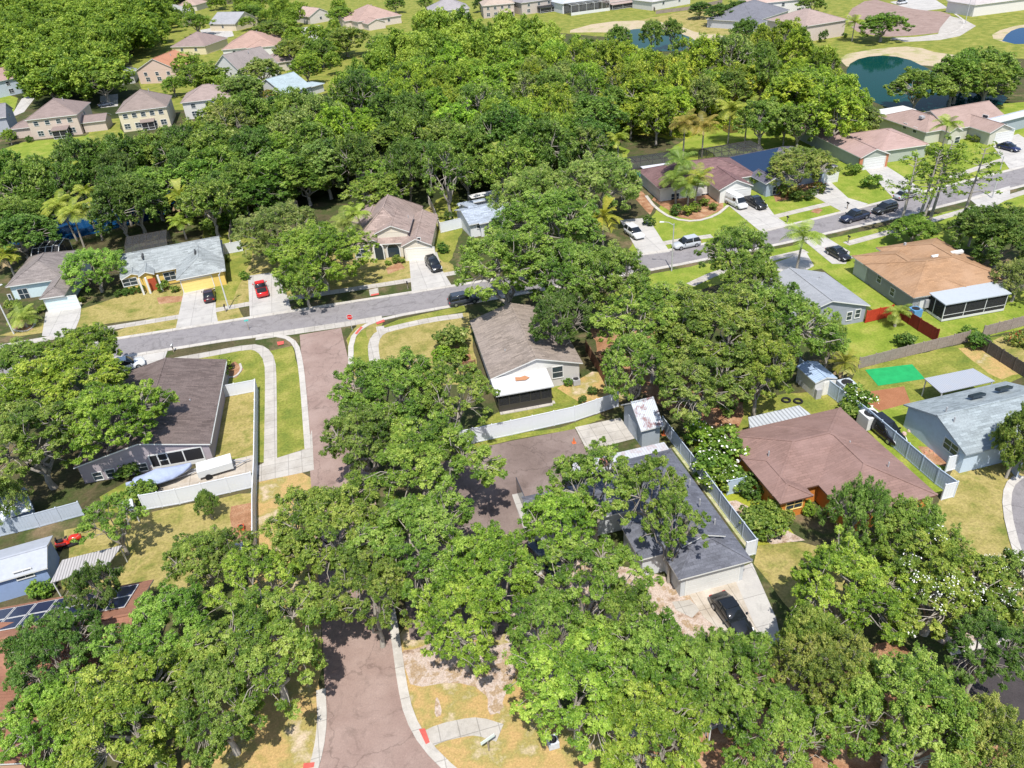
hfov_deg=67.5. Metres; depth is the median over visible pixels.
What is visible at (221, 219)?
shrub
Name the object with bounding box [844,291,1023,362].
lawn
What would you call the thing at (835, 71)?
tree
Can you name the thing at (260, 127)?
tree
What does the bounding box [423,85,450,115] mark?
tree
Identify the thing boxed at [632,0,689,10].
house
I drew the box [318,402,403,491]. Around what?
oak tree
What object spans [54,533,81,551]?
riding mower
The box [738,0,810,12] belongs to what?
house
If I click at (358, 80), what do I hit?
tree
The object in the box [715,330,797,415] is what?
oak tree
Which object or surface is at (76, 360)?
oak tree
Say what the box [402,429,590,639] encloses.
parking pad
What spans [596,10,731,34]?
lawn far dry
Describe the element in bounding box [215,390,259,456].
lawn fenced
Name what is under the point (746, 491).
shrub
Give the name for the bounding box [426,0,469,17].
house
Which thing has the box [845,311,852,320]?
window
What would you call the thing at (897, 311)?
palm tree
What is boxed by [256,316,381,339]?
valley gutter
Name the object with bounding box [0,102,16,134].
house
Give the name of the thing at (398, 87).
tree
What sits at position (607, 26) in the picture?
pond bank
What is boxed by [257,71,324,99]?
house
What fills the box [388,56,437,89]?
tree
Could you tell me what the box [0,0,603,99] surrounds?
woodland
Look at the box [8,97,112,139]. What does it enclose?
house
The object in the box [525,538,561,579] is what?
parked car
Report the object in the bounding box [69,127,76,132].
window
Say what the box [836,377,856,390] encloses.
air conditioner
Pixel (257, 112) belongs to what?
tree
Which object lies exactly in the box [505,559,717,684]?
front yard house
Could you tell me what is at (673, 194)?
window
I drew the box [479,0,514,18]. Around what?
house
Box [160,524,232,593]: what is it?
oak tree
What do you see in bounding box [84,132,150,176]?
tree
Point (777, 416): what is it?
carport
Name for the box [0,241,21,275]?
palm tree
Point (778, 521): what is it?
shrub
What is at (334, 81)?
tree
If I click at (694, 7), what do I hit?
tree
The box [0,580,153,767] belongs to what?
house
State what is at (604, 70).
tree
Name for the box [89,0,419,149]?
lawns
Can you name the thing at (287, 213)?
oak tree
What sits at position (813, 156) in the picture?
oak tree
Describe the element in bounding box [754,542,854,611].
yard
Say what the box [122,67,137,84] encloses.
house
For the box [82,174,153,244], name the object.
tree
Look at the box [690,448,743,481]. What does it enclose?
shrub
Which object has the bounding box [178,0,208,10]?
house
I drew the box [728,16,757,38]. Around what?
tree
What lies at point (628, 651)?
oak tree
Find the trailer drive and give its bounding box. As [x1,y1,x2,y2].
[158,455,252,490]
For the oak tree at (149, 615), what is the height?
10.027 m
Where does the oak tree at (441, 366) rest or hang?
on the ground at (74, 486)
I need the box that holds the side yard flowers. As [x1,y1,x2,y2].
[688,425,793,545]
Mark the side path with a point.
(712, 499)
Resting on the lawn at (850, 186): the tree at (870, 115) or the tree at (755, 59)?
the tree at (870, 115)
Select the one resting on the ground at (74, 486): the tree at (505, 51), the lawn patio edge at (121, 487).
the lawn patio edge at (121, 487)
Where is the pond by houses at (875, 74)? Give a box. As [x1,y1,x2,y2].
[846,55,1006,110]
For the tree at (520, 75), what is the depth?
189.80 m
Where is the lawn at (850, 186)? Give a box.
[628,102,1023,253]
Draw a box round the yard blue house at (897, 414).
[875,405,945,469]
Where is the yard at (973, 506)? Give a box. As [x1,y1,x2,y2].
[938,463,1023,617]
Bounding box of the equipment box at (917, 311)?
[909,306,922,316]
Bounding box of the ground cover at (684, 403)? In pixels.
[598,332,758,416]
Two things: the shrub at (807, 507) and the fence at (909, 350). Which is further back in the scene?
the fence at (909, 350)
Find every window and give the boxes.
[12,567,35,580]
[16,288,30,298]
[37,131,44,135]
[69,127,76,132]
[91,471,104,480]
[104,468,115,477]
[122,277,138,286]
[124,123,130,128]
[135,122,141,127]
[137,462,149,471]
[160,119,167,124]
[163,271,175,280]
[354,249,365,256]
[552,365,563,378]
[671,193,678,199]
[772,185,779,194]
[785,499,803,509]
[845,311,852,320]
[854,309,861,318]
[876,275,881,284]
[889,287,895,297]
[941,436,959,455]
[954,136,960,142]
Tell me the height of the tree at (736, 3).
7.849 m
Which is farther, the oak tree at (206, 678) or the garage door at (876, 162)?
the garage door at (876, 162)
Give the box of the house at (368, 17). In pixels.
[338,4,401,30]
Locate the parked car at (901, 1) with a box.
[896,0,907,3]
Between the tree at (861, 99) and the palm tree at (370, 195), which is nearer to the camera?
the palm tree at (370, 195)
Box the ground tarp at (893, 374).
[866,364,923,385]
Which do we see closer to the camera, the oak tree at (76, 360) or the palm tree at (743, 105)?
the oak tree at (76, 360)
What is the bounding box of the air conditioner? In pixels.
[572,377,580,385]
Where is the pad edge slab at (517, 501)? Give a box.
[512,494,541,574]
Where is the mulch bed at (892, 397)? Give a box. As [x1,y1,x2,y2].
[868,386,909,410]
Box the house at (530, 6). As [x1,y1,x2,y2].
[513,0,553,14]
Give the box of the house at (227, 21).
[209,12,257,30]
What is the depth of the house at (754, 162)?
149.81 m
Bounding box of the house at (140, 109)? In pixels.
[115,89,175,131]
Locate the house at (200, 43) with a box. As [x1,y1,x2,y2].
[170,31,227,54]
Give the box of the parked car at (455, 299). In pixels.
[447,291,479,306]
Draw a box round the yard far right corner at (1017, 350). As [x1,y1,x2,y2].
[993,335,1023,361]
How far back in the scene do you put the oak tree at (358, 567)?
60.21 m
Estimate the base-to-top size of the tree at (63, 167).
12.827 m
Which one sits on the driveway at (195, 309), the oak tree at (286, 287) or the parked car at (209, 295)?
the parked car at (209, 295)
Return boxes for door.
[43,295,80,311]
[147,278,156,290]
[180,275,214,292]
[405,247,435,260]
[516,478,524,505]
[628,415,636,439]
[684,565,740,595]
[729,187,750,195]
[822,380,835,394]
[823,172,838,183]
[862,156,885,169]
[919,299,924,310]
[993,130,1014,142]
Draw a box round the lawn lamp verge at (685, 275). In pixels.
[604,243,805,309]
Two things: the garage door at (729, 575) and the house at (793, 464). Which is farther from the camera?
the house at (793, 464)
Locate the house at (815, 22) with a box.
[766,8,845,40]
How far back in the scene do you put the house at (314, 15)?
379.01 m
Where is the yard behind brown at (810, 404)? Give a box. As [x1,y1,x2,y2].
[738,392,841,429]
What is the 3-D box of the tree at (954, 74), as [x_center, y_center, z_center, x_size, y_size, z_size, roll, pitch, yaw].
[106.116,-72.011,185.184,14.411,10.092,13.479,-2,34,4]
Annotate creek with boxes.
[9,193,174,246]
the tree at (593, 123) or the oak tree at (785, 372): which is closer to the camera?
the oak tree at (785, 372)
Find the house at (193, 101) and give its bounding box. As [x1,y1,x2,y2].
[180,83,234,119]
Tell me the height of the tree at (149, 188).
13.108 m
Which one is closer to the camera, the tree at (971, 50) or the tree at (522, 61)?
the tree at (971, 50)
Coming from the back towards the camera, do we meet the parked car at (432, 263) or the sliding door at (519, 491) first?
the parked car at (432, 263)
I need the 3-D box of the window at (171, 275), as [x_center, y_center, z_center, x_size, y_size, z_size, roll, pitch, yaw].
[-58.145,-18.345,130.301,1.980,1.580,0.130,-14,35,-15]
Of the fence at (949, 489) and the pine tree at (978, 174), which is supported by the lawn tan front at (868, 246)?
the pine tree at (978, 174)
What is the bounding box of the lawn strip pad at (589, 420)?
[472,414,604,448]
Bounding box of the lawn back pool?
[605,127,767,165]
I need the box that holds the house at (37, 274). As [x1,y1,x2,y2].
[5,238,91,311]
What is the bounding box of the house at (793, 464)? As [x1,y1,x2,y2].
[725,407,937,530]
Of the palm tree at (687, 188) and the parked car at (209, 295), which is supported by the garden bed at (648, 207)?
the palm tree at (687, 188)
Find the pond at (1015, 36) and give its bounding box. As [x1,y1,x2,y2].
[1002,28,1023,43]
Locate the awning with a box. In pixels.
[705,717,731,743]
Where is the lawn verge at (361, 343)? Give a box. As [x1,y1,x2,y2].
[347,305,465,371]
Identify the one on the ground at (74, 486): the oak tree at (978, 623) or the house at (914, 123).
the oak tree at (978, 623)
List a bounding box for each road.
[0,168,1023,373]
[848,0,950,36]
[948,644,1023,750]
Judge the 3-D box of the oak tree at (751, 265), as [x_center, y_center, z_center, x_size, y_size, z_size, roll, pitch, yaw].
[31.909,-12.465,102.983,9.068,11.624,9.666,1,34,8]
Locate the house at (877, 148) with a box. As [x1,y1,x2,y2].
[799,123,929,169]
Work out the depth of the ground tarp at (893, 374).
93.99 m
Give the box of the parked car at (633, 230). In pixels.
[623,222,644,239]
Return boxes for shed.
[0,487,34,520]
[0,535,59,601]
[621,397,663,446]
[796,360,836,399]
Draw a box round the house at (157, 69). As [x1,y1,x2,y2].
[136,49,192,83]
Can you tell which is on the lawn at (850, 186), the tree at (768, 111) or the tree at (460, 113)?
the tree at (768, 111)
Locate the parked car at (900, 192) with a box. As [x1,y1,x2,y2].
[893,190,917,200]
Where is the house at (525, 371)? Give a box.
[470,302,582,414]
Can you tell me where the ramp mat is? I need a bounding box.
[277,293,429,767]
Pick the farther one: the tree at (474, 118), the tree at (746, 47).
the tree at (746, 47)
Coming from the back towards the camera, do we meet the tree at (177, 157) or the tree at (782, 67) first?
the tree at (782, 67)
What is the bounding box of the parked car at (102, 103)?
[97,101,112,106]
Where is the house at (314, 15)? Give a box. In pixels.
[296,6,331,23]
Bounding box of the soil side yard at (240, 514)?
[230,503,250,540]
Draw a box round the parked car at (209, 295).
[201,288,215,302]
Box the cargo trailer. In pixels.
[196,453,249,479]
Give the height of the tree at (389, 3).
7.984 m
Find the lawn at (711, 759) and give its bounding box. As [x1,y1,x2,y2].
[584,641,1007,767]
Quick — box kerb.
[6,14,1023,767]
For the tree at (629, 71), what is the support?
on the marsh clearing
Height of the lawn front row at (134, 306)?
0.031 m
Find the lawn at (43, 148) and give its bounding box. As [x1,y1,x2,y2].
[0,96,126,161]
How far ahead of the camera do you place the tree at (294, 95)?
181.26 m
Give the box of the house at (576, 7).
[550,0,609,15]
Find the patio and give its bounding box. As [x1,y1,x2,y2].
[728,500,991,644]
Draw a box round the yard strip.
[868,430,942,494]
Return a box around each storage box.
[546,734,559,750]
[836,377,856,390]
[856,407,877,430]
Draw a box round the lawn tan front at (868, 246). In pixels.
[805,195,1023,269]
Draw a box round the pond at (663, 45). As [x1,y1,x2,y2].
[615,29,693,50]
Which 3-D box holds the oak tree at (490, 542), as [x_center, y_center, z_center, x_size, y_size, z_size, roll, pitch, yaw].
[-1.732,16.394,63.724,9.757,11.312,9.748,13,37,24]
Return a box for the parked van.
[724,190,747,209]
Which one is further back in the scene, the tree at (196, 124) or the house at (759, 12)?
the house at (759, 12)
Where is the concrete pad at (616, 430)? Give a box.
[575,418,634,449]
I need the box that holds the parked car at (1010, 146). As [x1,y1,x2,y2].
[996,141,1021,151]
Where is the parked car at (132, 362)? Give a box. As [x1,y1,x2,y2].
[118,356,144,372]
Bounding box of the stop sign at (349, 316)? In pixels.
[346,314,352,330]
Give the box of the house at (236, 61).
[215,46,277,81]
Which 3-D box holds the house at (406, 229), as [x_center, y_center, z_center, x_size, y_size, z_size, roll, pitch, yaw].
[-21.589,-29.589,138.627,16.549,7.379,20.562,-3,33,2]
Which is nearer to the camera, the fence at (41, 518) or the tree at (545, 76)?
the fence at (41, 518)
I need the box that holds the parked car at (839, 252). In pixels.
[825,245,851,260]
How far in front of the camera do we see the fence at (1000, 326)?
100.09 m
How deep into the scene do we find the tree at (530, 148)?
144.78 m
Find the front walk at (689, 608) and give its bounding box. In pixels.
[672,600,698,617]
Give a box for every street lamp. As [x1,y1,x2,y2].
[0,284,14,333]
[218,269,229,308]
[659,221,673,270]
[991,152,1003,197]
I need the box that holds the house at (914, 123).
[873,100,1014,144]
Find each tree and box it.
[0,127,15,144]
[0,148,22,197]
[0,166,50,200]
[0,193,42,247]
[0,210,61,262]
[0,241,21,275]
[0,336,52,403]
[0,339,134,420]
[0,397,96,489]
[0,477,33,524]
[0,601,124,714]
[0,657,106,767]
[5,153,61,200]
[6,302,41,328]
[11,185,79,213]
[14,195,33,237]
[22,67,66,98]
[28,18,57,30]
[29,198,63,237]
[37,641,202,767]
[40,188,77,240]
[44,157,89,213]
[45,321,122,375]
[46,378,179,464]
[48,133,95,197]
[51,161,83,177]
[55,196,86,246]
[58,247,127,292]
[61,559,125,613]
[70,183,94,228]
[70,490,149,555]
[72,66,135,101]
[75,160,97,195]
[77,197,106,240]
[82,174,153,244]
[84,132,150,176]
[85,581,234,699]
[92,145,137,185]
[93,160,134,225]
[95,172,171,237]
[125,165,170,208]
[126,126,164,166]
[130,150,162,167]
[131,163,188,220]
[141,637,276,767]
[149,125,194,168]
[158,123,197,162]
[160,75,186,96]
[160,128,194,167]
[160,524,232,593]
[165,146,190,170]
[165,177,189,224]
[166,212,195,239]
[169,156,226,207]
[173,60,231,87]
[173,174,241,235]
[173,581,344,728]
[177,13,216,31]
[178,168,258,223]
[180,115,205,135]
[181,139,250,185]
[184,120,233,159]
[193,488,221,518]
[194,93,230,120]
[199,116,233,132]
[200,101,255,130]
[202,541,306,639]
[203,526,259,592]
[216,74,264,97]
[219,88,269,127]
[219,154,266,215]
[221,124,284,191]
[223,127,256,158]
[229,198,317,258]
[234,4,264,17]
[234,168,302,211]
[235,56,284,80]
[240,148,319,202]
[244,97,267,125]
[247,123,283,150]
[251,19,289,36]
[252,129,289,160]
[256,96,274,126]
[258,469,400,593]
[261,89,275,98]
[263,218,379,291]
[264,103,328,147]
[265,86,322,121]
[267,96,292,132]
[271,37,304,58]
[273,257,328,307]
[278,153,336,205]
[283,116,339,152]
[283,137,324,155]
[287,54,323,81]
[298,137,346,199]
[300,93,352,132]
[302,38,338,67]
[314,102,360,138]
[315,540,411,648]
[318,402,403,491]
[325,5,353,20]
[325,25,371,56]
[325,345,447,440]
[327,70,364,110]
[328,205,362,237]
[329,71,383,128]
[330,131,383,181]
[332,99,351,114]
[332,474,490,607]
[336,146,363,185]
[337,132,378,176]
[337,168,414,207]
[338,64,377,99]
[343,203,371,230]
[347,85,381,112]
[351,115,384,151]
[351,132,381,170]
[352,103,386,121]
[356,154,420,190]
[359,409,507,522]
[362,68,384,88]
[362,122,420,176]
[363,191,378,203]
[364,32,390,51]
[366,87,402,123]
[373,84,391,102]
[377,73,395,88]
[379,107,435,149]
[382,62,404,83]
[383,89,435,135]
[383,135,428,201]
[384,0,405,12]
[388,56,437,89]
[389,77,415,105]
[393,136,424,188]
[395,354,501,424]
[408,72,432,98]
[408,138,442,190]
[410,54,440,74]
[410,573,510,677]
[416,0,432,8]
[417,113,469,181]
[421,141,478,217]
[421,519,539,631]
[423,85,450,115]
[425,62,452,87]
[426,76,441,89]
[429,100,482,127]
[433,122,492,187]
[434,39,468,68]
[436,84,453,93]
[438,86,479,110]
[440,58,487,88]
[444,60,471,88]
[444,154,484,199]
[453,225,561,304]
[456,63,508,85]
[456,81,478,108]
[456,82,507,110]
[467,100,534,154]
[468,62,524,94]
[469,112,500,152]
[472,0,481,11]
[473,76,512,107]
[473,87,521,109]
[476,96,503,114]
[479,136,535,194]
[479,153,511,183]
[481,40,529,65]
[485,160,580,227]
[488,91,510,106]
[488,186,602,248]
[495,39,523,62]
[501,620,634,767]
[504,56,524,80]
[504,95,543,135]
[505,583,583,678]
[506,61,530,90]
[506,144,562,169]
[508,98,531,106]
[508,111,578,172]
[509,70,540,102]
[513,94,547,113]
[514,81,578,102]
[514,125,556,170]
[514,234,611,328]
[517,484,599,566]
[519,55,550,70]
[519,57,542,95]
[522,533,664,648]
[525,47,542,57]
[528,287,592,344]
[535,68,565,88]
[536,43,570,68]
[539,436,642,541]
[540,38,569,63]
[542,89,576,163]
[543,66,577,89]
[544,112,583,156]
[545,150,641,218]
[551,58,580,82]
[560,239,651,333]
[563,96,597,118]
[565,36,593,91]
[567,62,603,96]
[568,113,620,170]
[568,123,609,160]
[569,73,603,96]
[572,60,605,93]
[572,91,630,156]
[575,65,611,93]
[582,669,719,767]
[585,39,625,73]
[587,276,703,383]
[588,576,670,653]
[591,195,620,245]
[595,92,617,121]
[596,83,632,131]
[598,73,623,93]
[598,606,728,730]
[600,324,671,401]
[604,23,632,46]
[604,53,634,75]
[604,60,632,89]
[606,128,628,166]
[612,38,640,56]
[612,449,689,528]
[616,58,658,119]
[619,71,679,130]
[619,98,647,139]
[625,47,656,64]
[629,43,667,80]
[632,93,679,144]
[636,626,746,732]
[638,18,664,48]
[638,487,711,582]
[642,282,792,395]
[645,85,695,135]
[653,52,699,84]
[658,163,688,203]
[658,344,756,428]
[659,59,692,127]
[661,17,686,48]
[663,146,697,177]
[667,35,706,68]
[668,108,699,158]
[669,51,709,77]
[673,172,705,205]
[681,58,694,77]
[681,74,730,123]
[682,31,728,73]
[686,162,714,202]
[688,1,712,18]
[688,72,723,114]
[689,111,719,157]
[692,625,781,721]
[693,219,778,294]
[698,66,725,76]
[698,68,737,114]
[704,2,733,18]
[712,33,754,68]
[714,281,851,383]
[714,675,845,767]
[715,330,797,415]
[716,30,751,65]
[716,96,745,143]
[717,66,755,116]
[717,252,787,296]
[719,64,737,98]
[724,0,745,6]
[726,61,770,101]
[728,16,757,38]
[731,95,758,146]
[731,96,785,149]
[739,54,785,65]
[747,40,781,99]
[750,22,773,46]
[751,38,778,58]
[760,70,818,122]
[765,63,828,105]
[765,101,802,145]
[766,17,807,53]
[766,103,822,146]
[766,145,843,189]
[767,624,888,758]
[770,71,827,104]
[774,600,853,681]
[776,60,789,75]
[778,25,816,64]
[780,219,827,268]
[782,61,805,76]
[785,56,812,68]
[788,523,919,646]
[794,0,827,10]
[795,85,868,138]
[806,70,872,127]
[807,44,842,75]
[809,315,847,367]
[809,640,991,767]
[815,64,838,75]
[816,471,896,555]
[824,68,843,80]
[827,349,860,378]
[833,88,874,119]
[836,105,885,131]
[843,14,865,40]
[858,12,915,41]
[867,493,976,578]
[877,523,1023,639]
[880,150,935,237]
[883,66,959,108]
[884,303,912,326]
[886,212,940,241]
[906,142,959,234]
[909,133,967,234]
[914,689,1023,767]
[923,147,968,220]
[925,64,986,106]
[930,114,963,152]
[932,52,990,103]
[942,605,1023,693]
[943,202,1023,268]
[947,141,1003,241]
[952,204,984,246]
[956,46,983,92]
[956,61,1021,101]
[960,547,1023,630]
[972,45,1023,97]
[988,401,1023,478]
[990,257,1023,301]
[999,441,1023,474]
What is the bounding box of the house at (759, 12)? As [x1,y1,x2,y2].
[706,0,789,31]
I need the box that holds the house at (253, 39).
[221,30,283,54]
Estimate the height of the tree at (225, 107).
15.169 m
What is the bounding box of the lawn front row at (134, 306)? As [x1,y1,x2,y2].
[0,203,454,336]
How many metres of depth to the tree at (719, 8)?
295.80 m
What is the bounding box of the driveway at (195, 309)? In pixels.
[42,134,1023,370]
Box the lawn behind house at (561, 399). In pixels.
[474,385,582,427]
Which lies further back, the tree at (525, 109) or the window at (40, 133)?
the window at (40, 133)
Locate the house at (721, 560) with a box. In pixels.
[516,442,752,596]
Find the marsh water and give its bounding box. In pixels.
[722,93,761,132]
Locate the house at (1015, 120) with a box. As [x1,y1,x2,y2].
[982,110,1023,129]
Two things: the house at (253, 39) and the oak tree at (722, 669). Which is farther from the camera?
the house at (253, 39)
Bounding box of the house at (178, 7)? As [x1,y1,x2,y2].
[167,4,194,18]
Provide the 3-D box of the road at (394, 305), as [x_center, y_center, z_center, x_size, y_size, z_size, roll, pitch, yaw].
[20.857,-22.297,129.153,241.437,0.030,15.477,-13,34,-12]
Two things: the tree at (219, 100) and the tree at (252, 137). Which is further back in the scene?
the tree at (219, 100)
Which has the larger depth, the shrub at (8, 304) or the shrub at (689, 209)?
the shrub at (689, 209)
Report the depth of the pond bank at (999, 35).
254.22 m
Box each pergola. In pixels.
[50,545,127,596]
[122,498,139,524]
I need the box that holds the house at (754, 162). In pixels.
[698,140,838,196]
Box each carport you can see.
[748,405,809,428]
[921,368,994,395]
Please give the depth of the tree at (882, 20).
249.16 m
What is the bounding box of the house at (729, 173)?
[617,152,752,202]
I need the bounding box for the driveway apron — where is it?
[258,431,313,481]
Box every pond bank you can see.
[570,20,722,39]
[841,46,953,66]
[992,25,1023,41]
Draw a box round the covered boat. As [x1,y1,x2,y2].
[126,462,196,489]
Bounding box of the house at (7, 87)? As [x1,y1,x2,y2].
[0,67,22,97]
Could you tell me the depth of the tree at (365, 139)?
156.13 m
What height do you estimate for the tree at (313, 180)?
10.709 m
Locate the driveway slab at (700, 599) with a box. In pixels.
[689,582,771,649]
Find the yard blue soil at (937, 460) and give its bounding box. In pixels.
[918,446,946,465]
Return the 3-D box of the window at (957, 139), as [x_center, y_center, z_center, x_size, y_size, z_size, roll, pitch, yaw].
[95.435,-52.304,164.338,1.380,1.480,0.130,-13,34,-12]
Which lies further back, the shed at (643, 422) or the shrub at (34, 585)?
the shed at (643, 422)
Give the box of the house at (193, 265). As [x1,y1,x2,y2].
[119,230,226,294]
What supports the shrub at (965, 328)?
on the lawn at (871, 337)
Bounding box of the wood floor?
[253,56,613,209]
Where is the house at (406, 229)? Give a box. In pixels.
[349,194,437,260]
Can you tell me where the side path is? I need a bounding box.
[672,447,756,555]
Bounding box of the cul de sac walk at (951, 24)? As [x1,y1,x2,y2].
[892,16,974,41]
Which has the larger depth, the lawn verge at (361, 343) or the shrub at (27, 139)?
the shrub at (27, 139)
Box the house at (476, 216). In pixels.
[454,188,514,236]
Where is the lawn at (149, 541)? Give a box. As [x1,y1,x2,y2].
[58,493,252,590]
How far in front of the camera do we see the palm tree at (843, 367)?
91.50 m
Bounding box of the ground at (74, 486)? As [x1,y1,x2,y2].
[0,0,1023,767]
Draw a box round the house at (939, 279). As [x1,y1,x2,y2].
[851,237,1013,321]
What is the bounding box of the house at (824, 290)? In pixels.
[752,267,869,332]
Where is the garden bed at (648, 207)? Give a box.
[10,183,821,377]
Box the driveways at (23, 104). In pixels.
[13,0,946,115]
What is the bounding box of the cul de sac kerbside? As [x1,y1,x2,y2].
[1011,476,1023,552]
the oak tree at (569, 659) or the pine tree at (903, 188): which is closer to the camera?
the oak tree at (569, 659)
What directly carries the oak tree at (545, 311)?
on the ground at (74, 486)
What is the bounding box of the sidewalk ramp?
[369,288,384,331]
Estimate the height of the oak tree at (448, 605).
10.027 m
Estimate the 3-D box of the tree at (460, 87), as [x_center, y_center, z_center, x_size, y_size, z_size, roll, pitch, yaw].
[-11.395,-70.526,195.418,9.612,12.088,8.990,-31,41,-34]
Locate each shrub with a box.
[2,298,21,312]
[24,135,32,142]
[25,578,57,598]
[36,304,46,312]
[111,462,140,479]
[114,289,122,296]
[121,287,128,295]
[124,478,158,506]
[128,286,135,293]
[136,285,144,292]
[155,279,169,291]
[169,285,179,292]
[198,220,219,235]
[217,212,234,229]
[218,357,232,368]
[224,254,228,261]
[238,270,249,279]
[391,255,400,262]
[430,344,451,361]
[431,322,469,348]
[436,241,449,253]
[444,209,454,220]
[446,346,468,362]
[562,378,573,386]
[578,395,586,402]
[587,386,598,394]
[642,215,656,225]
[669,203,682,214]
[682,205,693,214]
[682,418,714,452]
[689,201,701,211]
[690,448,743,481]
[697,198,709,205]
[698,424,750,472]
[700,462,742,491]
[707,202,717,210]
[736,471,763,500]
[739,505,769,535]
[744,496,782,519]
[750,170,761,183]
[753,512,789,540]
[775,184,789,197]
[777,509,795,524]
[782,186,802,198]
[788,190,804,200]
[802,498,817,516]
[804,189,816,199]
[807,181,827,194]
[818,29,828,41]
[838,401,859,417]
[841,382,879,407]
[845,163,859,174]
[855,163,864,172]
[859,173,883,186]
[894,331,917,344]
[960,324,980,338]
[967,331,992,349]
[971,135,980,141]
[1002,330,1023,346]
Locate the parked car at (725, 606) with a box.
[709,590,753,634]
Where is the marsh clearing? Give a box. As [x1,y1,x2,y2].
[604,97,766,138]
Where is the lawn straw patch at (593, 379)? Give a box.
[558,372,641,402]
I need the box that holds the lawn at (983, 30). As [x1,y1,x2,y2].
[420,0,1023,58]
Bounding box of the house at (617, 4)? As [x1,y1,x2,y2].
[599,0,632,9]
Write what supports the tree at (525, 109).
on the wood floor
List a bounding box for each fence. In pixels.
[0,501,84,535]
[138,471,251,509]
[222,379,257,396]
[223,240,242,253]
[228,206,235,242]
[251,380,257,503]
[251,493,256,549]
[428,196,440,231]
[439,218,461,232]
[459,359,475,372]
[460,391,618,442]
[585,340,613,390]
[656,0,721,13]
[661,416,757,550]
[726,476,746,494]
[745,538,757,555]
[797,357,958,496]
[857,330,970,368]
[864,304,894,322]
[899,309,939,339]
[940,482,958,499]
[944,454,959,471]
[973,335,1023,376]
[982,316,1023,335]
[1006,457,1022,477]
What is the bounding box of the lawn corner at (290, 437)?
[199,346,304,461]
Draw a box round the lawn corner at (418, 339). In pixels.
[346,312,477,384]
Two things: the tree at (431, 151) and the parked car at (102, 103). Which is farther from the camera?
the parked car at (102, 103)
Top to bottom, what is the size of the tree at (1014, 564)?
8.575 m
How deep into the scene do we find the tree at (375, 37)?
277.40 m
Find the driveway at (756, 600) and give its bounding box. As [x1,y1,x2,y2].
[736,563,779,642]
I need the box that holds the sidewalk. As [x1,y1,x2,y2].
[0,158,1023,745]
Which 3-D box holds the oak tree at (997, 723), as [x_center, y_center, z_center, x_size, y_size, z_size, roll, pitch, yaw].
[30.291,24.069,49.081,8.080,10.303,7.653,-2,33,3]
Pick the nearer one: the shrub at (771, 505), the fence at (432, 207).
the shrub at (771, 505)
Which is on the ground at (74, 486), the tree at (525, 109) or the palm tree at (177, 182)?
the palm tree at (177, 182)
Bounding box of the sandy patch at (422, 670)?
[402,640,515,716]
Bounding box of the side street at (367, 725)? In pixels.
[300,328,439,767]
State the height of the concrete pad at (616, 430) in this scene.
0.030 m
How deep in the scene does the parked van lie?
141.65 m
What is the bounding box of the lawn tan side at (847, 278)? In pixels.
[807,253,897,314]
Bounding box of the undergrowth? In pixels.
[617,94,743,137]
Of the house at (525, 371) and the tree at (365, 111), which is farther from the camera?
the tree at (365, 111)
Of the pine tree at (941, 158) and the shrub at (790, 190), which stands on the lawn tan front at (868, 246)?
the pine tree at (941, 158)
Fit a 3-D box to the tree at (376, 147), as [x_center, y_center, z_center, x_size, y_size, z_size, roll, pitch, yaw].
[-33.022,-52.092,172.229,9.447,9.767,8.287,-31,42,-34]
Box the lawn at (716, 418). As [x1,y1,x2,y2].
[590,328,764,430]
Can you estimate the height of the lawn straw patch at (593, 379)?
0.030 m
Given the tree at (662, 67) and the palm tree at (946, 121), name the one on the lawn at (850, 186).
the palm tree at (946, 121)
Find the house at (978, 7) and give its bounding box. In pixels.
[946,0,1023,16]
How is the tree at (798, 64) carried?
on the ground at (74, 486)
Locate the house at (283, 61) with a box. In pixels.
[271,53,292,71]
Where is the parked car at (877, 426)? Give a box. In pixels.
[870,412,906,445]
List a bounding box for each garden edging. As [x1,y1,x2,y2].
[12,319,35,331]
[229,363,241,377]
[645,195,728,221]
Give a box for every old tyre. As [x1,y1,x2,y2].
[781,397,790,402]
[793,398,802,403]
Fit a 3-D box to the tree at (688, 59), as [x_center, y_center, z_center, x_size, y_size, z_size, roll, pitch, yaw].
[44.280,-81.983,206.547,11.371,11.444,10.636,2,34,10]
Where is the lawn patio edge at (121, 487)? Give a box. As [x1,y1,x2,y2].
[100,482,138,512]
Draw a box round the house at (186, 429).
[73,357,228,483]
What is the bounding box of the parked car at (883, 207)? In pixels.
[871,199,898,214]
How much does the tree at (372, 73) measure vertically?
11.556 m
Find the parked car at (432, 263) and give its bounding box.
[424,254,442,271]
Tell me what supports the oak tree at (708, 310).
on the lawn at (716, 418)
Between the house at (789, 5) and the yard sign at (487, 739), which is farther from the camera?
the house at (789, 5)
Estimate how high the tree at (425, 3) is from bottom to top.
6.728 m
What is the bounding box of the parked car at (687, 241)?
[671,234,701,249]
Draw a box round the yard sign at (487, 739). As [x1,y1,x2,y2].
[481,734,494,750]
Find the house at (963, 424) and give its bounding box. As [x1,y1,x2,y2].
[903,381,1023,472]
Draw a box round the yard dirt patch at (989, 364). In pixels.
[959,347,1017,378]
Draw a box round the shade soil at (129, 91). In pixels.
[0,59,139,118]

